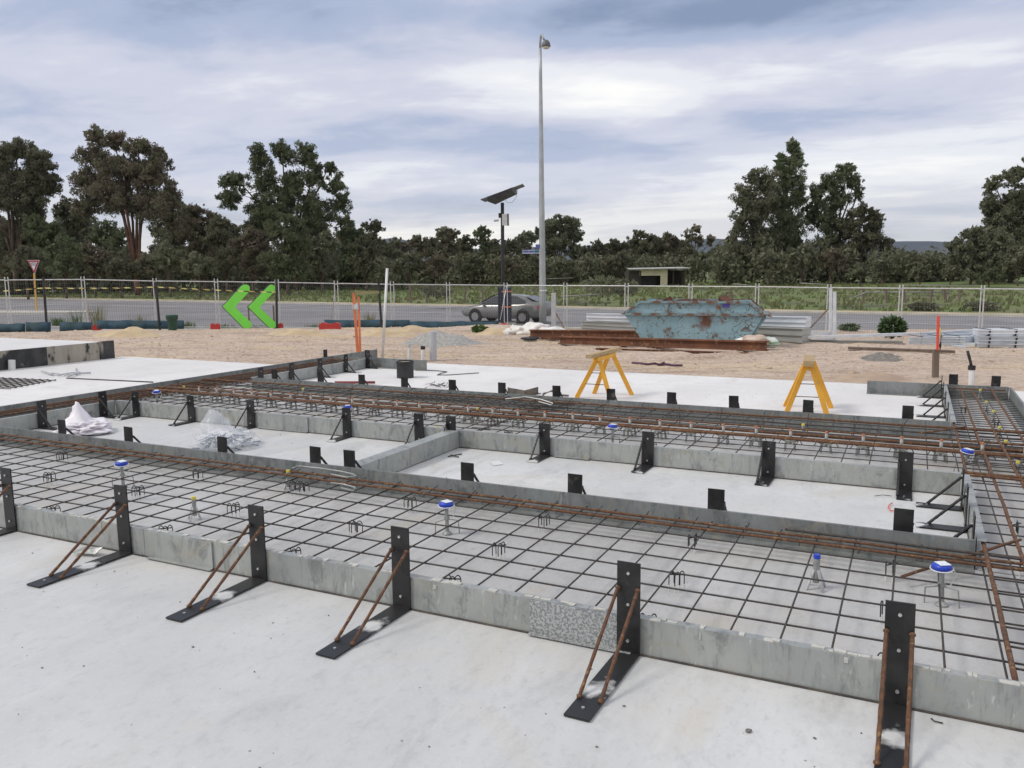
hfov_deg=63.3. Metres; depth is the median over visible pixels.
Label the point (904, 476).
form bracket
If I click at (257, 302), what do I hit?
arrow board
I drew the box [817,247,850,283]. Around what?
tree
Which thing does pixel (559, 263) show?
tree
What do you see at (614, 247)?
tree
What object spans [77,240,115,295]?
tree
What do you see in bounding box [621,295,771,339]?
skip bin
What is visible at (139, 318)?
grass tuft
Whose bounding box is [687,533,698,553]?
bar chair
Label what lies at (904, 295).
paddock fence
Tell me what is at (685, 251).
tree
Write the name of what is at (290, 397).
ferrule anchor
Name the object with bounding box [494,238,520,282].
tree
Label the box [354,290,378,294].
hazard tape
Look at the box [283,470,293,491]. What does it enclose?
insert pin
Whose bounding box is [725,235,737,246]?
tree
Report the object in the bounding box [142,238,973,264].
hills
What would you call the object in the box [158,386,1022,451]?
reinforcing bar
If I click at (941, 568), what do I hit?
lifting anchor
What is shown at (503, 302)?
raking stay
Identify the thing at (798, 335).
steel section
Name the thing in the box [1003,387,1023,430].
edge form
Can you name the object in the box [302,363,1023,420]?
slab
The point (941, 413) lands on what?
form bracket
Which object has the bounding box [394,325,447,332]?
gravel heap
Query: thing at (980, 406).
reinforcing bar
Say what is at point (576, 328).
kerb
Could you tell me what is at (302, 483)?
bar chair
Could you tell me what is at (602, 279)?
shrub
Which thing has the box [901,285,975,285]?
fence rail
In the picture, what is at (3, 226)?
tree
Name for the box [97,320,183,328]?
silt fence
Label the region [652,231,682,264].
tree
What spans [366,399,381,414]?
ferrule anchor
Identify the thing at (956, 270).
tree
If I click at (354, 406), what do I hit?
ferrule anchor
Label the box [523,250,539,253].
street name sign
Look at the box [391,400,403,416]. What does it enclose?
ferrule anchor
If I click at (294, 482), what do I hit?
bar chair
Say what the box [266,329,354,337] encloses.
gravel heap
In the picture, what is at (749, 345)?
steel beam
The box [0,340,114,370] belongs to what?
slab edge form
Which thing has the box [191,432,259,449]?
plastic parts
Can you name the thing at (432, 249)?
tree
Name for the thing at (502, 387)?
form bracket
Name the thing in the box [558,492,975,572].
edge form
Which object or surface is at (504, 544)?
bar chair
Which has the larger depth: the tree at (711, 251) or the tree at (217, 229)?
the tree at (711, 251)
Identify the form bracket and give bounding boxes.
[0,467,16,535]
[27,484,131,587]
[36,400,57,429]
[57,419,74,434]
[98,391,123,418]
[113,391,139,419]
[124,426,140,442]
[166,504,266,621]
[169,395,194,425]
[217,436,234,453]
[229,400,254,431]
[258,367,263,377]
[271,369,280,378]
[289,362,299,379]
[309,446,327,463]
[316,526,410,658]
[317,372,326,381]
[318,358,334,377]
[323,349,327,356]
[326,408,351,441]
[343,450,361,467]
[344,354,360,372]
[358,374,367,384]
[366,351,381,368]
[401,377,410,386]
[404,413,423,444]
[443,416,455,430]
[449,380,458,389]
[461,462,479,481]
[498,382,508,393]
[526,423,549,462]
[552,385,562,396]
[564,560,640,721]
[568,473,585,493]
[607,389,616,399]
[631,431,653,473]
[667,392,676,403]
[708,488,726,510]
[729,396,739,407]
[754,441,775,485]
[803,400,813,412]
[873,600,915,767]
[893,508,913,531]
[896,451,913,500]
[902,405,913,418]
[916,375,942,398]
[916,381,943,406]
[916,391,945,417]
[916,466,964,510]
[916,483,968,532]
[933,401,948,420]
[949,374,957,384]
[953,511,975,538]
[991,376,1000,386]
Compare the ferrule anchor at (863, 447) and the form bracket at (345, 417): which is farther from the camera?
the form bracket at (345, 417)
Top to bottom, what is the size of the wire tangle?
0.061 m
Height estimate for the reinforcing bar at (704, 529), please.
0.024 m
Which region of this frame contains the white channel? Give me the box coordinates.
[808,332,918,338]
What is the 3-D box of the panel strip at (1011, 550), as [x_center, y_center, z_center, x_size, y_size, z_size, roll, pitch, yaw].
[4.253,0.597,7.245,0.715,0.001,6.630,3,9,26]
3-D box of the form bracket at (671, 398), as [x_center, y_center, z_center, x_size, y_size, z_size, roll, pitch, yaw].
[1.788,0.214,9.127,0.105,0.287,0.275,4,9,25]
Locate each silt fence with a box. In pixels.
[0,323,24,331]
[26,322,50,331]
[60,322,91,330]
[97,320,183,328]
[324,320,409,327]
[409,321,498,327]
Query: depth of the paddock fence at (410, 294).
69.55 m
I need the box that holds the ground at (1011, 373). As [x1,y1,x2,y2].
[0,324,1023,390]
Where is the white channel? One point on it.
(860, 335)
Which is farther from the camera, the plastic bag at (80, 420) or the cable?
the cable
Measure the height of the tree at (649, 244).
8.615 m
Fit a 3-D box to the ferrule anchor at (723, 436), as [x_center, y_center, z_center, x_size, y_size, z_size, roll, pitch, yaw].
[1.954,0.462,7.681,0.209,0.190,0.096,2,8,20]
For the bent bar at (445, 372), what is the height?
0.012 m
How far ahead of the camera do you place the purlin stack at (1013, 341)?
18.20 m
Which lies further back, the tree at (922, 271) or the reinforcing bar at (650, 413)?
the tree at (922, 271)
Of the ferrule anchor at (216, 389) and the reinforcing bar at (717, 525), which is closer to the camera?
the reinforcing bar at (717, 525)
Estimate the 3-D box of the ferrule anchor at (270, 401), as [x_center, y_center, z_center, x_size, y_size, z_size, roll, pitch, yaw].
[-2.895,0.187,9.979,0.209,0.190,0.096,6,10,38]
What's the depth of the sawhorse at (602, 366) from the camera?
10.52 m
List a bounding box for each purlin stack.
[908,334,973,345]
[919,329,971,336]
[972,327,1023,335]
[972,333,1023,347]
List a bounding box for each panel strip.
[0,446,1023,681]
[115,382,251,407]
[173,390,960,494]
[951,398,1023,575]
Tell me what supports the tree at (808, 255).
on the field
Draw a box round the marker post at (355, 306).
[352,293,360,351]
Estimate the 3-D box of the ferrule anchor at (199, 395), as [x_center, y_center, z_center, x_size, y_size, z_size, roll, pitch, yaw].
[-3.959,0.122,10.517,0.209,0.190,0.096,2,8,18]
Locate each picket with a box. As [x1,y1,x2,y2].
[42,277,47,321]
[154,282,160,329]
[275,279,277,328]
[377,283,382,327]
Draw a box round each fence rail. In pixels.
[560,294,599,296]
[800,283,829,284]
[880,292,949,292]
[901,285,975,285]
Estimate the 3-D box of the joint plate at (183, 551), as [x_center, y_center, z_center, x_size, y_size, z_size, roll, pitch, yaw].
[-1.851,0.924,4.612,0.480,0.153,0.032,3,9,26]
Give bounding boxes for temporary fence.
[0,277,8,323]
[5,276,84,327]
[80,276,156,329]
[153,278,216,326]
[215,279,274,328]
[278,280,335,327]
[335,281,391,319]
[391,281,447,321]
[447,282,504,322]
[504,283,563,325]
[564,283,625,329]
[625,283,689,308]
[689,283,755,301]
[755,283,828,331]
[827,284,900,332]
[898,285,981,331]
[980,285,1023,327]
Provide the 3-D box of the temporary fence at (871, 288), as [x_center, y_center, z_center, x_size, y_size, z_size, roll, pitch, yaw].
[12.542,-2.498,29.791,2.438,2.132,0.120,4,9,28]
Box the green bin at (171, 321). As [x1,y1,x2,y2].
[165,315,177,330]
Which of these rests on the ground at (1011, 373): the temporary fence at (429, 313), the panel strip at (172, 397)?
the temporary fence at (429, 313)
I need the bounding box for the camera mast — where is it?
[481,184,524,324]
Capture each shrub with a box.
[421,285,452,298]
[471,323,488,331]
[580,275,624,297]
[602,277,639,297]
[836,322,859,330]
[876,314,909,338]
[906,300,939,311]
[961,299,1002,310]
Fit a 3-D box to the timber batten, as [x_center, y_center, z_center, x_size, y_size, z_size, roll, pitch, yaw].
[7.054,-0.621,15.083,1.768,0.076,0.100,2,8,19]
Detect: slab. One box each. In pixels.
[0,338,99,350]
[0,414,1023,767]
[28,356,275,378]
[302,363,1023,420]
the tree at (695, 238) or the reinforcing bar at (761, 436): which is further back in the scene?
the tree at (695, 238)
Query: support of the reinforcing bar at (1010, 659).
on the panel strip at (1011, 550)
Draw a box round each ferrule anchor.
[193,386,205,400]
[211,387,223,402]
[228,389,239,403]
[245,390,258,404]
[265,392,276,407]
[285,393,296,409]
[305,394,316,409]
[325,396,337,411]
[351,397,358,413]
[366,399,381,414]
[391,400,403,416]
[412,402,426,418]
[436,404,449,420]
[459,405,473,423]
[484,407,501,425]
[510,409,525,428]
[536,411,553,429]
[564,413,579,432]
[590,415,609,434]
[620,417,638,437]
[650,419,668,439]
[681,422,701,441]
[712,424,734,444]
[745,426,766,447]
[778,429,801,450]
[814,431,837,453]
[850,434,874,456]
[889,436,913,459]
[928,439,953,462]
[968,442,995,464]
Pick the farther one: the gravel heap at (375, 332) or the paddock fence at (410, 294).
the paddock fence at (410, 294)
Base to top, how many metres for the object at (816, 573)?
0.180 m
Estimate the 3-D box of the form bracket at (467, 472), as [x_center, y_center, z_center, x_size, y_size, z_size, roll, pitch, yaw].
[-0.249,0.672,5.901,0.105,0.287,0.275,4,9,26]
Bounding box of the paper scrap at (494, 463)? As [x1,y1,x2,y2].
[490,461,501,465]
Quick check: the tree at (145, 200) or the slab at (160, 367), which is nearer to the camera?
the slab at (160, 367)
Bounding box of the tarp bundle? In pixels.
[951,342,983,347]
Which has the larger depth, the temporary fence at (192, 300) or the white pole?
the temporary fence at (192, 300)
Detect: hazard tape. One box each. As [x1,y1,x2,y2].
[0,287,42,291]
[43,286,155,288]
[156,286,275,292]
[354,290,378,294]
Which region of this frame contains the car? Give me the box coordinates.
[462,294,550,323]
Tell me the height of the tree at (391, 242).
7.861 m
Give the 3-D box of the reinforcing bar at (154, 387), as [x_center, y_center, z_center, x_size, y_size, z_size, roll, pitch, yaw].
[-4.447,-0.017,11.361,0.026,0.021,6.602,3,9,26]
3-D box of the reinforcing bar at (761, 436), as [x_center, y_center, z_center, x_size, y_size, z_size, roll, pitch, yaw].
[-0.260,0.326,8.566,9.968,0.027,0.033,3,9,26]
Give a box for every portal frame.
[811,288,831,334]
[811,292,835,339]
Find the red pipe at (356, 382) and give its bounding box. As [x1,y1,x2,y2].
[335,381,374,383]
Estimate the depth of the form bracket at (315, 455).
6.34 m
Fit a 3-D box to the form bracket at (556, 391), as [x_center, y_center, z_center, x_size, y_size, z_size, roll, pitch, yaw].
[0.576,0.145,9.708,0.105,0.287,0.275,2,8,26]
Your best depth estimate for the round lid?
22.95 m
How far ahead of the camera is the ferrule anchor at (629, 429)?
8.04 m
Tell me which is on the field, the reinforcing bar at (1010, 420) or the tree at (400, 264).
the tree at (400, 264)
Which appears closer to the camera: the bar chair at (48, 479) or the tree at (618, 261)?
the bar chair at (48, 479)
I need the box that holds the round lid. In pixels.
[520,337,539,339]
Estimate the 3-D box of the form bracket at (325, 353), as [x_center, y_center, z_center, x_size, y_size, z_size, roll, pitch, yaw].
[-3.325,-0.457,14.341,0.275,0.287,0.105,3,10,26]
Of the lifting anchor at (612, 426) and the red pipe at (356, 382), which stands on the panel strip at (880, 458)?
the lifting anchor at (612, 426)
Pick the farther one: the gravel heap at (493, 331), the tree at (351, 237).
the tree at (351, 237)
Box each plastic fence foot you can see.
[210,323,219,328]
[319,322,340,329]
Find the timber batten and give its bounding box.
[848,346,954,352]
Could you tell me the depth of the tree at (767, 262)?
96.70 m
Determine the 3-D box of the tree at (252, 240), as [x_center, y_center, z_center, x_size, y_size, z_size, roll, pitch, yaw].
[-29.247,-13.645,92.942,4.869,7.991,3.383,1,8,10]
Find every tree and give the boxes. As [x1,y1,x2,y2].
[0,136,63,294]
[0,212,40,292]
[0,217,7,278]
[2,245,48,298]
[20,213,66,291]
[39,234,85,298]
[51,194,98,286]
[63,221,99,284]
[65,123,189,294]
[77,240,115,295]
[84,218,127,269]
[105,256,141,297]
[131,252,168,295]
[146,217,190,253]
[147,240,184,295]
[154,198,202,289]
[175,202,224,292]
[179,250,219,297]
[201,214,247,292]
[214,138,355,290]
[226,226,271,293]
[240,217,279,278]
[255,211,314,295]
[291,218,332,256]
[297,230,340,292]
[332,232,362,265]
[334,222,364,289]
[347,231,385,290]
[360,219,386,261]
[377,243,403,266]
[378,238,395,258]
[389,237,413,282]
[391,251,423,288]
[407,234,429,285]
[422,236,444,274]
[422,254,452,283]
[435,225,460,264]
[451,238,471,258]
[453,234,477,282]
[455,252,487,288]
[472,225,496,284]
[485,238,507,260]
[488,254,523,278]
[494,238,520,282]
[513,243,529,258]
[514,230,538,281]
[520,254,547,286]
[533,245,558,259]
[535,213,584,256]
[551,255,579,284]
[565,243,584,263]
[580,254,606,277]
[582,238,608,260]
[604,250,630,278]
[605,238,627,255]
[617,241,635,255]
[626,229,660,266]
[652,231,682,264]
[672,239,695,258]
[677,246,699,280]
[680,223,715,279]
[691,250,715,282]
[709,248,728,281]
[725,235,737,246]
[727,165,782,282]
[756,250,786,285]
[764,136,810,262]
[783,240,819,285]
[799,162,865,280]
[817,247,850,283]
[836,201,897,281]
[845,262,874,286]
[868,255,896,283]
[907,265,931,284]
[938,264,966,284]
[941,225,1023,284]
[974,266,1002,286]
[975,157,1023,282]
[1002,251,1023,285]
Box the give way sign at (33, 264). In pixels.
[28,260,38,310]
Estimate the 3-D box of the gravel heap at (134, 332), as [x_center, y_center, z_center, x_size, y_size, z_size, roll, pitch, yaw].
[-11.726,-1.584,25.348,3.400,0.333,1.600,0,8,0]
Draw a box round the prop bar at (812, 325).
[809,309,827,327]
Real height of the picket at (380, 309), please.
1.716 m
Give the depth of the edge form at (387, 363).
13.94 m
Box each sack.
[742,334,770,344]
[766,337,779,347]
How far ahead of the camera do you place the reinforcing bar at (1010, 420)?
8.14 m
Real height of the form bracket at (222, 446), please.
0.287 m
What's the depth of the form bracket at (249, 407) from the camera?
8.66 m
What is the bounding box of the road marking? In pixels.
[28,303,999,325]
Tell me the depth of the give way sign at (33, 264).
58.34 m
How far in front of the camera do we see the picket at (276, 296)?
30.73 m
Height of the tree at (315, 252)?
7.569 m
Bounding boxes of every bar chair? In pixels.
[43,472,56,485]
[46,505,60,510]
[56,451,67,463]
[131,485,144,500]
[158,525,172,530]
[192,469,202,482]
[227,502,239,518]
[287,547,300,553]
[289,480,300,494]
[298,481,309,496]
[349,520,362,536]
[404,497,416,512]
[444,575,460,581]
[492,541,505,561]
[538,514,550,532]
[668,570,684,592]
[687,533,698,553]
[879,600,882,623]
[885,559,897,581]
[1010,520,1020,539]
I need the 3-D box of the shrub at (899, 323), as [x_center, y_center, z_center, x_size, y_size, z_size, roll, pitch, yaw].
[10.948,-1.655,23.884,0.882,0.751,0.906,3,9,26]
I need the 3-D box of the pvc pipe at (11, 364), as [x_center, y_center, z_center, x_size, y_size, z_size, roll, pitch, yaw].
[-8.514,-0.284,14.138,0.124,0.259,0.110,1,8,11]
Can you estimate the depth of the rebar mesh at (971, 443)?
8.26 m
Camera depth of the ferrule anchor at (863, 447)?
7.13 m
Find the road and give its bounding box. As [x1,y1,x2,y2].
[0,299,1023,329]
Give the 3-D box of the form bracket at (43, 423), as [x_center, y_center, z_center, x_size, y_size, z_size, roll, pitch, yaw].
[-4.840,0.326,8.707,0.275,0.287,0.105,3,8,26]
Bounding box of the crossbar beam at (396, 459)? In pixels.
[355,430,458,471]
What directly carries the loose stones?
on the ground at (1011, 373)
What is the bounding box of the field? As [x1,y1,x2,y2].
[0,270,1023,312]
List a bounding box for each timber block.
[586,347,621,358]
[803,355,813,366]
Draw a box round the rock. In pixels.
[846,369,859,374]
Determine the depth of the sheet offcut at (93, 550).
4.78 m
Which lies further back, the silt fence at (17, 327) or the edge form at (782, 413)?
the silt fence at (17, 327)
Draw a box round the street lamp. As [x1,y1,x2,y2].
[539,34,550,323]
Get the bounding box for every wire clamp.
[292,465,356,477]
[330,482,355,490]
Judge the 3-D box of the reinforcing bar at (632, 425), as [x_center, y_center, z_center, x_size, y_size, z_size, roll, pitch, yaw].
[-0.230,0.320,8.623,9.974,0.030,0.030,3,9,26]
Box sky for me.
[0,0,1023,253]
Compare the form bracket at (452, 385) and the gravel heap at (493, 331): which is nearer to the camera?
the form bracket at (452, 385)
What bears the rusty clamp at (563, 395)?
on the slab at (851, 399)
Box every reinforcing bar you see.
[0,360,328,412]
[0,360,335,413]
[0,360,343,415]
[0,434,1022,565]
[0,438,1023,571]
[90,359,357,403]
[124,378,251,400]
[144,388,1023,458]
[149,388,1023,455]
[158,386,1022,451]
[170,386,1023,449]
[173,384,1023,445]
[193,381,1021,440]
[201,378,1023,433]
[785,528,1021,560]
[900,538,1021,576]
[920,426,965,433]
[948,388,1005,390]
[953,422,1018,680]
[960,388,1023,566]
[965,471,1023,478]
[965,473,1023,481]
[971,389,985,419]
[984,414,1023,488]
[991,390,1023,442]
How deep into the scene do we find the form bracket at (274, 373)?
11.38 m
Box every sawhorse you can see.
[575,353,633,397]
[783,361,833,413]
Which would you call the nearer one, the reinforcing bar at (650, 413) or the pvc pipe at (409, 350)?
the reinforcing bar at (650, 413)
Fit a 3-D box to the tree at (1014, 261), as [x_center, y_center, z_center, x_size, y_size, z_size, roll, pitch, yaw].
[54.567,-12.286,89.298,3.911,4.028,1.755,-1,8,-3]
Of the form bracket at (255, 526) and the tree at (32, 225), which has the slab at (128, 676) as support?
the form bracket at (255, 526)
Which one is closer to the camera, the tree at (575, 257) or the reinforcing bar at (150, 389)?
the reinforcing bar at (150, 389)
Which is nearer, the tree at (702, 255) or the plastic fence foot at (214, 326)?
the plastic fence foot at (214, 326)
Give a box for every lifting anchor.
[112,460,134,486]
[151,390,162,402]
[435,499,459,535]
[605,423,619,441]
[923,561,959,607]
[953,448,974,474]
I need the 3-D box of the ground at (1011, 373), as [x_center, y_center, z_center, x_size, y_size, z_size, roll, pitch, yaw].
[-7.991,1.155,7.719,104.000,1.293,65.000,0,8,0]
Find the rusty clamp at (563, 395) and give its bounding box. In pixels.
[542,390,568,396]
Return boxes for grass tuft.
[49,317,71,325]
[66,311,86,321]
[85,301,107,324]
[126,313,150,320]
[184,320,195,328]
[221,323,239,327]
[363,313,375,319]
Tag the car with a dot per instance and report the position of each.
(523, 317)
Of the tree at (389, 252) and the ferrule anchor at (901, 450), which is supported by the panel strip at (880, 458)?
the ferrule anchor at (901, 450)
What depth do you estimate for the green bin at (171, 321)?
30.03 m
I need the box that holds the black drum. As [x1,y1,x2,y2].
[396,360,413,378]
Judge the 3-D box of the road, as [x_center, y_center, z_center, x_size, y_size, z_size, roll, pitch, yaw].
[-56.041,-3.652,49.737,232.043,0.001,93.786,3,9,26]
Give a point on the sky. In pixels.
(654, 111)
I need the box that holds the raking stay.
[500,285,506,319]
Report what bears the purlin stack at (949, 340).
on the ground at (1011, 373)
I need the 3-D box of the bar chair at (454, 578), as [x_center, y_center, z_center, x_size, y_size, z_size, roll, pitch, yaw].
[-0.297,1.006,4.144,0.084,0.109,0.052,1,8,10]
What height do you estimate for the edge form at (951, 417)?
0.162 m
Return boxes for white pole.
[381,268,388,357]
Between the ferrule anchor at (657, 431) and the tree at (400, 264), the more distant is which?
the tree at (400, 264)
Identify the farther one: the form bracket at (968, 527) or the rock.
the rock
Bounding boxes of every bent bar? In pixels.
[66,378,152,382]
[415,370,478,374]
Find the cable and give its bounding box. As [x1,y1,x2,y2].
[966,350,972,365]
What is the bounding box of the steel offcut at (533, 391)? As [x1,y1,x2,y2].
[507,387,540,394]
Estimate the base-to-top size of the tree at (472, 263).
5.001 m
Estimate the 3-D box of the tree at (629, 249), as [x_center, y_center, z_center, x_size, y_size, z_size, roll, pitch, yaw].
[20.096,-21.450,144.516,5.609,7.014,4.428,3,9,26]
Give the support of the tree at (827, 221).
on the field
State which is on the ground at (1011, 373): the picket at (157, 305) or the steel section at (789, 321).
the picket at (157, 305)
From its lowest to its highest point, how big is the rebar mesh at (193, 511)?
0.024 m
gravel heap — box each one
[92,327,159,337]
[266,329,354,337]
[354,327,418,336]
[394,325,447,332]
[402,330,483,346]
[465,327,505,335]
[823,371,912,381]
[860,352,902,361]
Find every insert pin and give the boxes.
[188,496,201,521]
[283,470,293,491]
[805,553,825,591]
[981,401,989,413]
[989,410,996,425]
[1012,461,1021,481]
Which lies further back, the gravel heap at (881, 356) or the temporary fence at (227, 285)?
the temporary fence at (227, 285)
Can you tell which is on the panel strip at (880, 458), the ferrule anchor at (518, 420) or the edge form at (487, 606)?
the ferrule anchor at (518, 420)
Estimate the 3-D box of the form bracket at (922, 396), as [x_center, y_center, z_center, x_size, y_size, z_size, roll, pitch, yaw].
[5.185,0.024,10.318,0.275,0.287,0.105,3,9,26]
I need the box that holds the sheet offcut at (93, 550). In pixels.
[73,546,102,554]
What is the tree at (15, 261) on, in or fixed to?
on the field
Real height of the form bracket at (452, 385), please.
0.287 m
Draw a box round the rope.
[632,361,682,365]
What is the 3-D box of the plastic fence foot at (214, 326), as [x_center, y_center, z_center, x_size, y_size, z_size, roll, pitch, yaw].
[-12.139,-2.362,33.980,0.333,0.250,0.220,0,8,0]
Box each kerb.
[0,297,1023,316]
[25,327,580,330]
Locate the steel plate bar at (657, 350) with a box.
[596,348,747,353]
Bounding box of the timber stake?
[932,316,939,377]
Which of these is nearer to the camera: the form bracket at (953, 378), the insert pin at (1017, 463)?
the insert pin at (1017, 463)
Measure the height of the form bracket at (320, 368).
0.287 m
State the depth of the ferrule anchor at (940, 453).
6.89 m
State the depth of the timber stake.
12.53 m
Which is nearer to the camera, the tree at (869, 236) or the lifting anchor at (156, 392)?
the lifting anchor at (156, 392)
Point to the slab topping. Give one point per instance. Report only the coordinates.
(61, 386)
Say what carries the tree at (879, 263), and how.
on the field
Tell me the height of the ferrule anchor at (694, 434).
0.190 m
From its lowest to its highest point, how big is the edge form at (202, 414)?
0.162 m
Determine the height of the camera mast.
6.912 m
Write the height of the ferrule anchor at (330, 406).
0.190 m
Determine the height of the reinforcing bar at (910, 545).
0.018 m
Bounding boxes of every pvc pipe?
[8,360,15,369]
[407,344,410,358]
[421,346,424,359]
[430,331,436,360]
[968,365,975,384]
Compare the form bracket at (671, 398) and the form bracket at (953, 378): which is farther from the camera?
the form bracket at (953, 378)
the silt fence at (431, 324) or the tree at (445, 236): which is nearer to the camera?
the silt fence at (431, 324)
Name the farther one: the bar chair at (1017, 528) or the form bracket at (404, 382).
the form bracket at (404, 382)
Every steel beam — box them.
[529,329,639,337]
[539,337,559,339]
[558,336,768,350]
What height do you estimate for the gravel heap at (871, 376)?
0.167 m
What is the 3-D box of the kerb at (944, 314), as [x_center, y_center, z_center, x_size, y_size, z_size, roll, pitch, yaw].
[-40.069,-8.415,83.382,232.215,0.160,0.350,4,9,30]
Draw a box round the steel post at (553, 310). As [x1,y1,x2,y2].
[551,293,564,328]
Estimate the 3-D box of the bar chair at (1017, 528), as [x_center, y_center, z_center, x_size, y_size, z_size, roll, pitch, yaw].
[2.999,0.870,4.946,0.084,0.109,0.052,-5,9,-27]
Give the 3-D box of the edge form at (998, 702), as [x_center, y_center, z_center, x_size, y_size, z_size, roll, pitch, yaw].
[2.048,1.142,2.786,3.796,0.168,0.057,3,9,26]
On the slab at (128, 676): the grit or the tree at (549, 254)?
the grit
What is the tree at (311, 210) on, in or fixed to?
on the field
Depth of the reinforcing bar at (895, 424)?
8.71 m
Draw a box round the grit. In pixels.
[18,385,996,767]
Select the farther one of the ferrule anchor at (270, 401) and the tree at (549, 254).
the tree at (549, 254)
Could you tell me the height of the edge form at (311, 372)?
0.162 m
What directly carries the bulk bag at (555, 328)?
on the ground at (1011, 373)
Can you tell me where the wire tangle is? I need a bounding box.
[425,381,448,387]
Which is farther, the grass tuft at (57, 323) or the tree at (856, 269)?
the tree at (856, 269)
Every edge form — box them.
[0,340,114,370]
[0,389,116,418]
[0,400,115,429]
[0,426,204,470]
[0,501,149,556]
[115,400,310,432]
[117,349,378,400]
[144,527,590,633]
[200,450,561,517]
[250,358,370,388]
[252,377,492,405]
[308,416,590,459]
[333,356,426,369]
[493,393,949,437]
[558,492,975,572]
[588,606,1023,732]
[590,441,960,495]
[867,381,1008,400]
[941,384,955,438]
[960,474,986,569]
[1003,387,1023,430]
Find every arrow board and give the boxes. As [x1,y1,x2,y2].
[222,284,251,328]
[247,285,275,328]
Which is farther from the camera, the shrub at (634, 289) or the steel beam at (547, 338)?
the shrub at (634, 289)
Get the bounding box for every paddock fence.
[409,284,608,302]
[729,288,960,302]
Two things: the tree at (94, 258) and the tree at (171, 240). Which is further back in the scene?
the tree at (171, 240)
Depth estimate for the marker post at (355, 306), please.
15.76 m
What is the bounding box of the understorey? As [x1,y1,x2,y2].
[0,234,1021,294]
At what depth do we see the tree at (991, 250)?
94.25 m
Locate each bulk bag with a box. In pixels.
[503,324,520,334]
[516,321,549,334]
[539,326,565,329]
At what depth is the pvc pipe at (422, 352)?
15.35 m
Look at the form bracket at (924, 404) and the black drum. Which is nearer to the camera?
the form bracket at (924, 404)
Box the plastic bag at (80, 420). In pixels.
[52,402,113,435]
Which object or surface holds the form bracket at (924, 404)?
on the slab at (851, 399)
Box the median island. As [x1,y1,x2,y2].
[0,311,95,313]
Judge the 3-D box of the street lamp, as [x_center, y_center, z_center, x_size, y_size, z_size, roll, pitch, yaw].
[1.495,-9.107,37.915,0.384,13.198,1.187,-2,8,-9]
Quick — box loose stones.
[0,324,1022,370]
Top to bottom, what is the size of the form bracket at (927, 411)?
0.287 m
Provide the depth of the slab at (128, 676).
3.28 m
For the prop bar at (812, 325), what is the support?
on the ground at (1011, 373)
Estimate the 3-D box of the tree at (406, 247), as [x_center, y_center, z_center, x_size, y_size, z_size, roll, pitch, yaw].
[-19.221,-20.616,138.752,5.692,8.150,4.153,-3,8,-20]
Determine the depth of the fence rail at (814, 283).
77.43 m
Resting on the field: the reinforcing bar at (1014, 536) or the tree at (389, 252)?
the tree at (389, 252)
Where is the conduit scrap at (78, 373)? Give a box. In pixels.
[64,372,90,375]
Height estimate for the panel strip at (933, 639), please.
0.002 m
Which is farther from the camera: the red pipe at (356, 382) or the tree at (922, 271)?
the tree at (922, 271)
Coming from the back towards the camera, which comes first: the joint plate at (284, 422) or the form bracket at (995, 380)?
the form bracket at (995, 380)
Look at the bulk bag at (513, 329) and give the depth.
27.71 m
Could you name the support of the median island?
on the road
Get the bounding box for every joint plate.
[147,531,213,570]
[257,413,307,432]
[528,599,629,653]
[554,439,589,459]
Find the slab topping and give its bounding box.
[0,368,181,405]
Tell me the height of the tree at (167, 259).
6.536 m
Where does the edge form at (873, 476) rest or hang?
on the slab at (128, 676)
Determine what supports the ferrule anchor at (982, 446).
on the panel strip at (1011, 550)
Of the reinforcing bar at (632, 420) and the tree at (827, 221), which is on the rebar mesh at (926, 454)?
the reinforcing bar at (632, 420)
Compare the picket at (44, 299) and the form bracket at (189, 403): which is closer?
the form bracket at (189, 403)
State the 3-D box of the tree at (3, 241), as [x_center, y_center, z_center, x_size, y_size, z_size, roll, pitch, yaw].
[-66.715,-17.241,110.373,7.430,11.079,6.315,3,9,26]
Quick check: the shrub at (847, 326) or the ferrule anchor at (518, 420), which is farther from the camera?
the shrub at (847, 326)
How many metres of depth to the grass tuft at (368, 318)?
40.28 m
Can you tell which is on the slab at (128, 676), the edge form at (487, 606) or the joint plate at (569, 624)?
the edge form at (487, 606)
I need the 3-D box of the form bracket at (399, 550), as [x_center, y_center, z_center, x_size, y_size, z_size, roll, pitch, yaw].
[-0.660,0.915,3.724,0.110,0.402,0.575,3,9,27]
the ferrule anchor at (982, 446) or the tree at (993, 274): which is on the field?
the tree at (993, 274)
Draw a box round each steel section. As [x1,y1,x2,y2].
[581,321,810,343]
[586,313,810,326]
[811,339,902,344]
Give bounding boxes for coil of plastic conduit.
[505,396,552,404]
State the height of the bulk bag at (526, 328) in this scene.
0.507 m
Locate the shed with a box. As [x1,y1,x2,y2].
[625,267,690,286]
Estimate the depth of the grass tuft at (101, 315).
43.17 m
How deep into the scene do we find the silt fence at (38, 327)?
30.23 m

